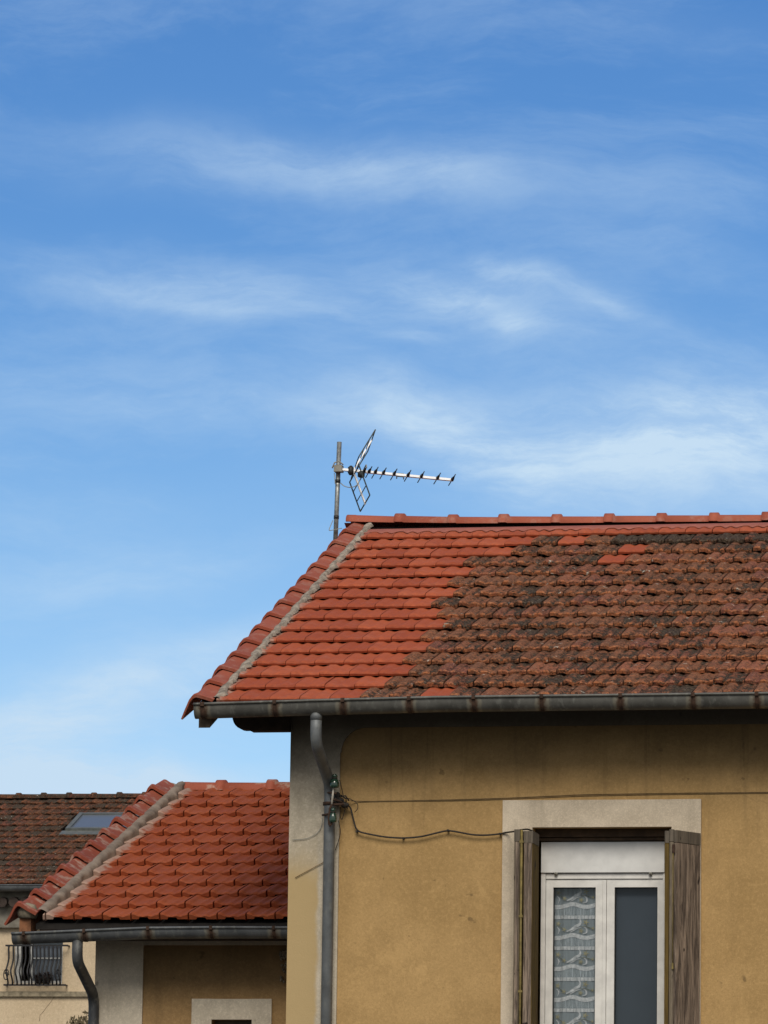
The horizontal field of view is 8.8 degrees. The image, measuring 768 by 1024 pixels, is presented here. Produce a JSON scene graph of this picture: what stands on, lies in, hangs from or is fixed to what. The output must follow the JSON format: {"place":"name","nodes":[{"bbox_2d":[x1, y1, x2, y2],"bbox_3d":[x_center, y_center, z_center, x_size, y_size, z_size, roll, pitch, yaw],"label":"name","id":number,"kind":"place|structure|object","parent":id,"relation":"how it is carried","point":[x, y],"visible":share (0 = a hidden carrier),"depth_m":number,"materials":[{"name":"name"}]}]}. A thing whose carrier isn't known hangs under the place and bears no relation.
{"place":"outdoors","nodes":[
{"label":"outdoors","id":0,"kind":"place"},
{"bbox_2d":[0,792,145,1023],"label":"distant house","id":1,"kind":"structure","parent":0,"point":[44,836],"depth_m":84.98,"materials":[{"name":"tile"}]},
{"bbox_2d":[14,943,62,983],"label":"window","id":2,"kind":"structure","parent":1,"relation":"in","point":[34,947],"depth_m":84.70,"materials":[{"name":"grey"}]},
{"bbox_2d":[35,973,42,983],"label":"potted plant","id":3,"kind":"object","parent":1,"relation":"on","point":[37,980],"visible":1,"depth_m":84.53,"materials":[{"name":"green plant"}]},
{"bbox_2d":[43,971,52,983],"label":"potted plant","id":4,"kind":"object","parent":1,"relation":"on","point":[45,978],"visible":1,"depth_m":84.50,"materials":[{"name":"green plant"}]},
{"bbox_2d":[4,779,289,1023],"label":"house wing","id":5,"kind":"structure","parent":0,"point":[172,900],"depth_m":37.63,"materials":[{"name":"red tile"}]},
{"bbox_2d":[215,1020,251,1023],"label":"window","id":6,"kind":"structure","parent":5,"relation":"in","point":[216,1021],"depth_m":37.52,"materials":[{"name":"black glass"}]},
{"bbox_2d":[0,0,767,793],"label":"sky","id":7,"kind":"structure","parent":0,"point":[521,246],"materials":[{"name":"blue"}]},
{"label":"ground","id":8,"kind":"structure","parent":0,"visible":0},
{"bbox_2d":[66,1010,87,1023],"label":"dry shrub","id":9,"kind":"object","parent":8,"relation":"on","point":[83,1018],"visible":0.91,"depth_m":44.88,"materials":[{"name":"beige plant"}]},
{"bbox_2d":[181,512,767,1023],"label":"house","id":10,"kind":"structure","parent":8,"relation":"on","point":[613,662],"depth_m":35.83,"materials":[{"name":"paint"}]},
{"bbox_2d":[322,774,348,826],"bbox_3d":[-0.339,2.088,35.925,0.176,0.383,0.170,6,-10,-30],"label":"cable bracket","id":11,"kind":"object","parent":10,"relation":"attached to","point":[339,800],"visible":1,"depth_m":35.86,"materials":[{"name":"metal"}]},
{"bbox_2d":[335,780,357,849],"bbox_3d":[-0.268,2.185,35.949,0.166,0.509,0.005,-1,-9,11],"label":"loose wire","id":12,"kind":"object","parent":11,"relation":"attached to","point":[343,814],"visible":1,"depth_m":35.95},
{"bbox_2d":[329,429,455,539],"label":"tv aerial","id":13,"kind":"object","parent":10,"relation":"attached to","point":[339,468],"visible":0.99,"depth_m":42.44,"materials":[{"name":"metal"}]},
{"bbox_2d":[348,806,533,839],"bbox_3d":[0.401,2.218,35.801,1.366,0.257,0.264,-3,-10,21],"label":"electric cable","id":14,"kind":"object","parent":10,"relation":"attached to","point":[404,838],"visible":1,"depth_m":35.82,"materials":[{"name":"black rubber"}]},
{"bbox_2d":[349,793,760,801],"bbox_3d":[1.743,2.028,35.595,4.078,0.057,0.050,-1,-9,11],"label":"thin wire","id":15,"kind":"object","parent":10,"relation":"attached to","point":[562,796],"visible":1,"depth_m":35.70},
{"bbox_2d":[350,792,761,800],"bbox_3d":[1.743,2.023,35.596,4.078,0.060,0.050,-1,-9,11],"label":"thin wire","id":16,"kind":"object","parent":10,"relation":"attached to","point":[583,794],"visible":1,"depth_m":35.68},
{"bbox_2d":[554,888,594,1023],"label":"lace curtain","id":17,"kind":"object","parent":10,"relation":"hanging from","point":[574,968],"visible":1,"depth_m":35.80,"materials":[{"name":"white fabric"}]},
{"bbox_2d":[536,829,668,1023],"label":"window","id":18,"kind":"structure","parent":10,"relation":"in","point":[627,878],"depth_m":35.71,"materials":[{"name":"white plastic"}]}
]}

